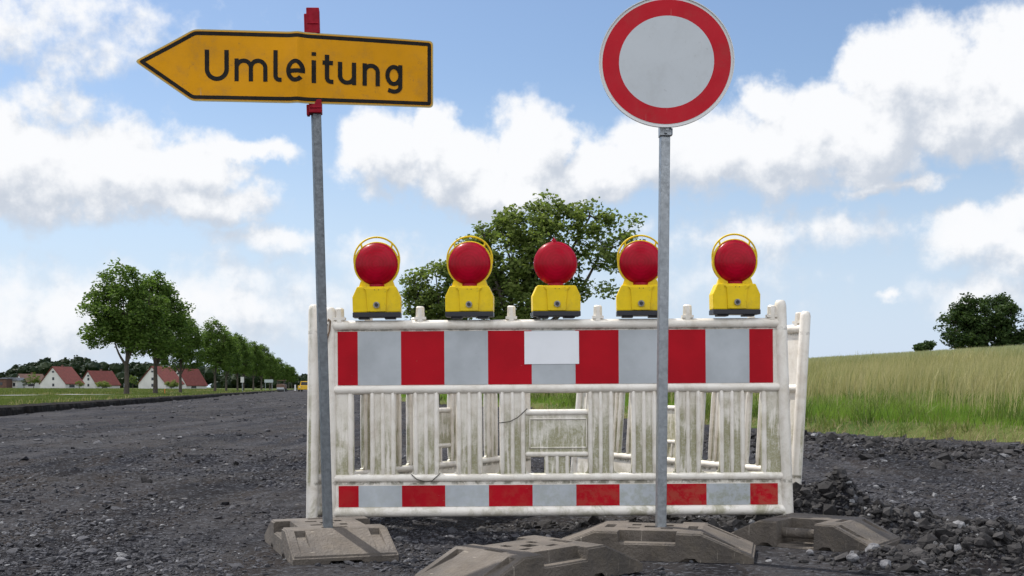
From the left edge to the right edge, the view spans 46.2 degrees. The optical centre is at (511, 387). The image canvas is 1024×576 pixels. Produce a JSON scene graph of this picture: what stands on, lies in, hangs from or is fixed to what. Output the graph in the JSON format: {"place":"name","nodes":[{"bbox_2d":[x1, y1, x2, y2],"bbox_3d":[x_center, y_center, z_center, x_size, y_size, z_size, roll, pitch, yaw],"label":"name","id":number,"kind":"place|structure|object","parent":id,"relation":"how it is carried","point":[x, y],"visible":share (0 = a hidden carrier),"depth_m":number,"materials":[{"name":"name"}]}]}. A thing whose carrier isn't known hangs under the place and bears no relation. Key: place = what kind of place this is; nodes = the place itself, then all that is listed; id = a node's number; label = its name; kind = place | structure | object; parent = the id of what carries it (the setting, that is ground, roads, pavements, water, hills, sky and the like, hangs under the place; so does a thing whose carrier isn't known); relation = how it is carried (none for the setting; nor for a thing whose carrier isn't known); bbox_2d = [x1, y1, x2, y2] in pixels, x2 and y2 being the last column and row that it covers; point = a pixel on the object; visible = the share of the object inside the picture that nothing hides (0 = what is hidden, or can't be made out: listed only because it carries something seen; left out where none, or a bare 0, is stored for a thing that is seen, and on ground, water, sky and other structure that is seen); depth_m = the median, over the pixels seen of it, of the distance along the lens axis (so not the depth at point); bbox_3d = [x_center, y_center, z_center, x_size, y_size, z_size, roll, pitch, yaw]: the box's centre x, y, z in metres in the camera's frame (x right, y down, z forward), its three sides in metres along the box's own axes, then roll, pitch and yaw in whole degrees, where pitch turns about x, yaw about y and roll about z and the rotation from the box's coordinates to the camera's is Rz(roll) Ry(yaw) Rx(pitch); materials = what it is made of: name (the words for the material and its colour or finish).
{"place":"outdoors","nodes":[
{"label":"outdoors","id":0,"kind":"place"},
{"bbox_2d":[57,394,108,394],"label":"path","id":1,"kind":"structure","parent":0,"point":[82,394],"depth_m":63.18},
{"bbox_2d":[0,388,272,404],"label":"meadow grass","id":2,"kind":"structure","parent":0,"point":[5,399],"depth_m":79.56,"materials":[{"name":"green plant"}]},
{"bbox_2d":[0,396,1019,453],"bbox_3d":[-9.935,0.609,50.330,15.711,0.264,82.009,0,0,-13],"label":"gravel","id":3,"kind":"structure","parent":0,"point":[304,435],"depth_m":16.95,"materials":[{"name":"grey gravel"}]},
{"bbox_2d":[0,390,1023,575],"bbox_3d":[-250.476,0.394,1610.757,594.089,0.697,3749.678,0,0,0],"label":"road","id":4,"kind":"structure","parent":0,"point":[239,492],"depth_m":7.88,"materials":[{"name":"grey gravel"}]},
{"bbox_2d":[105,519,113,523],"bbox_3d":[-1.900,0.633,5.668,0.033,0.026,0.046,0,0,41],"label":"stone","id":5,"kind":"object","parent":4,"relation":"on","point":[107,521],"visible":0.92,"depth_m":5.65,"materials":[{"name":"grey stone"}]},
{"bbox_2d":[115,557,126,563],"bbox_3d":[-1.456,0.647,4.471,0.044,0.032,0.035,0,0,-21],"label":"stone","id":6,"kind":"object","parent":4,"relation":"on","point":[119,560],"visible":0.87,"depth_m":4.46,"materials":[{"name":"grey stone"}]},
{"bbox_2d":[0,389,297,415],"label":"road edge","id":7,"kind":"object","parent":4,"relation":"on","point":[8,410],"visible":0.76,"depth_m":41.42,"materials":[{"name":"soil"}]},
{"bbox_2d":[277,380,286,391],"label":"construction machine","id":8,"kind":"object","parent":4,"relation":"on","point":[281,387],"visible":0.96,"depth_m":198.80,"materials":[{"name":"metal"}]},
{"bbox_2d":[298,381,307,391],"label":"construction vehicle","id":9,"kind":"object","parent":4,"relation":"on","point":[303,386],"visible":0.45,"depth_m":193.84,"materials":[{"name":"yellow metal"}]},
{"bbox_2d":[264,516,398,564],"bbox_3d":[-0.748,0.605,4.860,0.400,0.116,0.800,0,0,-19],"label":"base plate","id":10,"kind":"object","parent":4,"relation":"on","point":[303,541],"visible":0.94,"depth_m":4.60,"materials":[{"name":"concrete"}]},
{"bbox_2d":[136,7,432,527],"bbox_3d":[-0.881,-0.428,4.718,1.167,2.116,0.172,0,0,-10],"label":"diversion sign","id":11,"kind":"object","parent":10,"relation":"on","point":[313,67],"visible":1,"depth_m":4.70,"materials":[{"name":"metal"}]},
{"bbox_2d":[306,304,530,517],"bbox_3d":[-0.419,0.123,6.442,0.054,1.015,2.144,-1,0,29],"label":"barrier fence","id":12,"kind":"object","parent":4,"relation":"on","point":[447,435],"visible":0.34,"depth_m":6.12,"materials":[{"name":"white plastic"}]},
{"bbox_2d":[0,429,1023,575],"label":"rubble","id":13,"kind":"object","parent":4,"relation":"on","point":[930,546],"visible":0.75,"depth_m":5.48,"materials":[{"name":"gravel"}]},
{"bbox_2d":[414,535,642,575],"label":"base plate","id":14,"kind":"object","parent":4,"relation":"on","point":[534,555],"visible":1,"depth_m":4.07,"materials":[{"name":"concrete"}]},
{"bbox_2d":[327,300,793,516],"bbox_3d":[0.214,0.113,5.489,2.146,1.015,0.065,0,0,0],"label":"barrier fence","id":15,"kind":"object","parent":4,"relation":"on","point":[597,358],"visible":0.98,"depth_m":5.48,"materials":[{"name":"white plastic"}]},
{"bbox_2d":[352,236,401,319],"bbox_3d":[-0.618,-0.502,5.489,0.220,0.381,0.107,-1,0,-2],"label":"warning lamp","id":16,"kind":"object","parent":15,"relation":"on","point":[376,269],"visible":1,"depth_m":5.46,"materials":[{"name":"yellow"}]},
{"bbox_2d":[445,236,493,318],"bbox_3d":[-0.194,-0.505,5.490,0.220,0.381,0.107,0,0,3],"label":"warning lamp","id":17,"kind":"object","parent":15,"relation":"on","point":[469,294],"visible":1,"depth_m":5.46,"materials":[{"name":"yellow"}]},
{"bbox_2d":[531,238,580,318],"bbox_3d":[0.200,-0.502,5.489,0.220,0.370,0.107,0,0,-5],"label":"warning lamp","id":18,"kind":"object","parent":15,"relation":"on","point":[555,264],"visible":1,"depth_m":5.46,"materials":[{"name":"red plastic"}]},
{"bbox_2d":[616,235,657,317],"bbox_3d":[0.588,-0.510,5.489,0.220,0.381,0.107,0,0,2],"label":"warning lamp","id":19,"kind":"object","parent":15,"relation":"on","point":[637,265],"visible":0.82,"depth_m":5.46,"materials":[{"name":"red plastic"}]},
{"bbox_2d":[709,233,760,316],"bbox_3d":[1.019,-0.516,5.489,0.220,0.381,0.107,0,0,-4],"label":"warning lamp","id":20,"kind":"object","parent":15,"relation":"on","point":[734,290],"visible":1,"depth_m":5.46,"materials":[{"name":"yellow"}]},
{"bbox_2d":[562,520,755,563],"bbox_3d":[0.553,0.608,4.750,0.800,0.116,0.400,0,0,13],"label":"base plate","id":21,"kind":"object","parent":4,"relation":"on","point":[702,542],"visible":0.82,"depth_m":4.58,"materials":[{"name":"concrete"}]},
{"bbox_2d":[599,0,734,527],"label":"round sign","id":22,"kind":"object","parent":21,"relation":"on","point":[666,67],"visible":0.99,"depth_m":4.71,"materials":[{"name":"metal"}]},
{"bbox_2d":[570,311,810,483],"bbox_3d":[0.912,0.115,6.748,0.055,1.015,2.144,5,-2,-28],"label":"barrier fence","id":23,"kind":"object","parent":4,"relation":"on","point":[798,335],"visible":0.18,"depth_m":6.16,"materials":[{"name":"white plastic"}]},
{"bbox_2d":[806,549,813,555],"bbox_3d":[1.168,0.649,4.708,0.027,0.030,0.040,0,0,-1],"label":"stone","id":24,"kind":"object","parent":4,"relation":"on","point":[809,552],"visible":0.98,"depth_m":4.70,"materials":[{"name":"grey stone"}]},
{"bbox_2d":[731,513,901,552],"bbox_3d":[1.265,0.607,5.060,0.640,0.110,0.380,0,0,35],"label":"base plate","id":25,"kind":"object","parent":4,"relation":"on","point":[833,533],"visible":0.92,"depth_m":4.96,"materials":[{"name":"concrete"}]},
{"bbox_2d":[846,553,859,561],"bbox_3d":[1.254,0.626,4.412,0.041,0.036,0.055,0,0,-25],"label":"stone","id":26,"kind":"object","parent":4,"relation":"on","point":[853,557],"visible":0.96,"depth_m":4.40,"materials":[{"name":"grey stone"}]},
{"bbox_2d":[865,543,880,551],"bbox_3d":[1.364,0.611,4.535,0.061,0.051,0.067,0,0,33],"label":"stone","id":27,"kind":"object","parent":4,"relation":"on","point":[873,546],"visible":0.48,"depth_m":4.52,"materials":[{"name":"grey stone"}]},
{"bbox_2d":[880,559,890,569],"bbox_3d":[1.334,0.632,4.278,0.041,0.039,0.051,0,0,43],"label":"stone","id":28,"kind":"object","parent":4,"relation":"on","point":[884,563],"visible":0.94,"depth_m":4.26,"materials":[{"name":"grey stone"}]},
{"bbox_2d":[0,0,1023,386],"label":"sky","id":29,"kind":"structure","parent":0,"point":[869,154],"materials":[{"name":"blue"}]},
{"bbox_2d":[1,387,1023,443],"bbox_3d":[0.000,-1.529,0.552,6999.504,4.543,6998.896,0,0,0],"label":"ground","id":30,"kind":"structure","parent":0,"point":[924,429],"depth_m":16.21,"materials":[{"name":"green plant"}]},
{"bbox_2d":[0,378,12,387],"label":"building","id":31,"kind":"structure","parent":30,"relation":"on","point":[5,382],"depth_m":425.00,"materials":[{"name":"brown brick"}]},
{"bbox_2d":[12,378,23,387],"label":"building","id":32,"kind":"structure","parent":30,"relation":"on","point":[17,383],"depth_m":430.32,"materials":[{"name":"white paint"}]},
{"bbox_2d":[16,372,43,387],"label":"house","id":33,"kind":"structure","parent":30,"relation":"on","point":[30,385],"depth_m":441.71,"materials":[{"name":"white concrete"}]},
{"bbox_2d":[25,372,40,387],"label":"bush","id":34,"kind":"object","parent":30,"relation":"on","point":[35,380],"visible":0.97,"depth_m":369.47,"materials":[{"name":"green plant"}]},
{"bbox_2d":[39,365,84,387],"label":"house","id":35,"kind":"structure","parent":30,"relation":"on","point":[62,376],"depth_m":400.73,"materials":[{"name":"white concrete"}]},
{"bbox_2d":[75,380,83,387],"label":"bush","id":36,"kind":"object","parent":30,"relation":"on","point":[79,382],"visible":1,"depth_m":371.78,"materials":[{"name":"green plant"}]},
{"bbox_2d":[82,369,120,387],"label":"house","id":37,"kind":"structure","parent":30,"relation":"on","point":[90,379],"depth_m":423.12,"materials":[{"name":"white concrete"}]},
{"bbox_2d":[96,380,111,387],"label":"bush","id":38,"kind":"object","parent":30,"relation":"on","point":[103,384],"visible":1,"depth_m":371.71,"materials":[{"name":"green plant"}]},
{"bbox_2d":[75,257,175,393],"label":"roadside tree","id":39,"kind":"object","parent":30,"relation":"on","point":[111,323],"visible":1,"depth_m":81.17,"materials":[{"name":"green plant"}]},
{"bbox_2d":[129,375,138,387],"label":"bush","id":40,"kind":"object","parent":30,"relation":"on","point":[133,380],"visible":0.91,"depth_m":371.70,"materials":[{"name":"green plant"}]},
{"bbox_2d":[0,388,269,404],"bbox_3d":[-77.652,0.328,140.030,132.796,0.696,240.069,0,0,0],"label":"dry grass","id":41,"kind":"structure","parent":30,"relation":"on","point":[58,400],"depth_m":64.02,"materials":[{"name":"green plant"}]},
{"bbox_2d":[0,355,307,388],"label":"woodland","id":42,"kind":"object","parent":30,"relation":"on","point":[81,366],"visible":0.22,"depth_m":560.78,"materials":[{"name":"green plant"}]},
{"bbox_2d":[120,269,197,392],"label":"roadside tree","id":43,"kind":"object","parent":30,"relation":"on","point":[175,322],"visible":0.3,"depth_m":95.15,"materials":[{"name":"green plant"}]},
{"bbox_2d":[137,365,184,388],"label":"house","id":44,"kind":"structure","parent":30,"relation":"on","point":[146,379],"depth_m":400.93,"materials":[{"name":"white concrete"}]},
{"bbox_2d":[164,380,178,388],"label":"bush","id":45,"kind":"object","parent":30,"relation":"on","point":[173,384],"visible":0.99,"depth_m":371.36,"materials":[{"name":"green plant"}]},
{"bbox_2d":[152,311,205,391],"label":"roadside tree","id":46,"kind":"object","parent":30,"relation":"on","point":[192,353],"visible":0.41,"depth_m":111.72,"materials":[{"name":"green plant"}]},
{"bbox_2d":[175,369,207,388],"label":"house","id":47,"kind":"structure","parent":30,"relation":"on","point":[193,379],"depth_m":428.71,"materials":[{"name":"red tile"}]},
{"bbox_2d":[197,317,237,390],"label":"roadside tree","id":48,"kind":"object","parent":30,"relation":"on","point":[213,354],"visible":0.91,"depth_m":146.15,"materials":[{"name":"green plant"}]},
{"bbox_2d":[213,331,242,390],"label":"roadside tree","id":49,"kind":"object","parent":30,"relation":"on","point":[239,361],"visible":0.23,"depth_m":166.04,"materials":[{"name":"green plant"}]},
{"bbox_2d":[230,332,252,389],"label":"roadside tree","id":50,"kind":"object","parent":30,"relation":"on","point":[246,352],"visible":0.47,"depth_m":183.76,"materials":[{"name":"green plant"}]},
{"bbox_2d":[240,339,255,389],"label":"roadside tree","id":51,"kind":"object","parent":30,"relation":"on","point":[252,359],"visible":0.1,"depth_m":205.74,"materials":[{"name":"green plant"}]},
{"bbox_2d":[241,340,268,389],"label":"roadside tree","id":52,"kind":"object","parent":30,"relation":"on","point":[260,360],"visible":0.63,"depth_m":225.76,"materials":[{"name":"green plant"}]},
{"bbox_2d":[252,343,275,389],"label":"roadside tree","id":53,"kind":"object","parent":30,"relation":"on","point":[270,360],"visible":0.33,"depth_m":249.66,"materials":[{"name":"green plant"}]},
{"bbox_2d":[264,379,272,389],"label":"road sign","id":54,"kind":"object","parent":30,"relation":"on","point":[268,381],"visible":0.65,"depth_m":214.92,"materials":[{"name":"metal"}]},
{"bbox_2d":[263,352,279,389],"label":"roadside tree","id":55,"kind":"object","parent":30,"relation":"on","point":[273,374],"visible":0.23,"depth_m":277.76,"materials":[{"name":"green plant"}]},
{"bbox_2d":[263,360,281,388],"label":"roadside tree","id":56,"kind":"object","parent":30,"relation":"on","point":[276,377],"visible":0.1,"depth_m":309.86,"materials":[{"name":"green plant"}]},
{"bbox_2d":[273,358,285,383],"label":"roadside tree","id":57,"kind":"object","parent":30,"relation":"on","point":[282,369],"visible":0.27,"depth_m":344.40,"materials":[{"name":"green plant"}]},
{"bbox_2d":[278,362,290,383],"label":"roadside tree","id":58,"kind":"object","parent":30,"relation":"on","point":[287,373],"visible":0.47,"depth_m":384.73,"materials":[{"name":"green plant"}]},
{"bbox_2d":[285,364,295,388],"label":"roadside tree","id":59,"kind":"object","parent":30,"relation":"on","point":[292,374],"visible":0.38,"depth_m":429.49,"materials":[{"name":"green plant"}]},
{"bbox_2d":[289,367,298,388],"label":"roadside tree","id":60,"kind":"object","parent":30,"relation":"on","point":[296,378],"visible":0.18,"depth_m":479.95,"materials":[{"name":"green plant"}]},
{"bbox_2d":[398,259,472,404],"bbox_3d":[-2.837,-2.002,45.907,3.176,5.933,2.553,0,0,0],"label":"tree","id":61,"kind":"object","parent":30,"relation":"on","point":[431,301],"visible":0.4,"depth_m":45.67,"materials":[{"name":"green plant"}]},
{"bbox_2d":[455,189,646,319],"bbox_3d":[1.378,-3.100,42.091,6.759,7.686,3.850,0,0,0],"label":"tree","id":62,"kind":"object","parent":30,"relation":"on","point":[519,282],"visible":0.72,"depth_m":41.49,"materials":[{"name":"green plant"}]},
{"bbox_2d":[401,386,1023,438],"bbox_3d":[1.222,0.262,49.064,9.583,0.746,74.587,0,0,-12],"label":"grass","id":63,"kind":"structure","parent":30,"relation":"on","point":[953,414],"depth_m":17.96,"materials":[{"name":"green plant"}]},
{"bbox_2d":[440,345,1023,421],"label":"tall grass","id":64,"kind":"structure","parent":30,"relation":"on","point":[989,373],"depth_m":28.10,"materials":[{"name":"plant"}]},
{"bbox_2d":[912,340,937,351],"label":"bush","id":65,"kind":"object","parent":30,"relation":"on","point":[926,345],"visible":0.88,"depth_m":149.35,"materials":[{"name":"green plant"}]},
{"bbox_2d":[933,292,1023,349],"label":"tree","id":66,"kind":"object","parent":30,"relation":"on","point":[969,328],"visible":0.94,"depth_m":126.62,"materials":[{"name":"green plant"}]},
{"bbox_2d":[808,344,1023,365],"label":"grain field","id":67,"kind":"structure","parent":0,"point":[986,350],"depth_m":62.94,"materials":[{"name":"green plant"}]}
]}

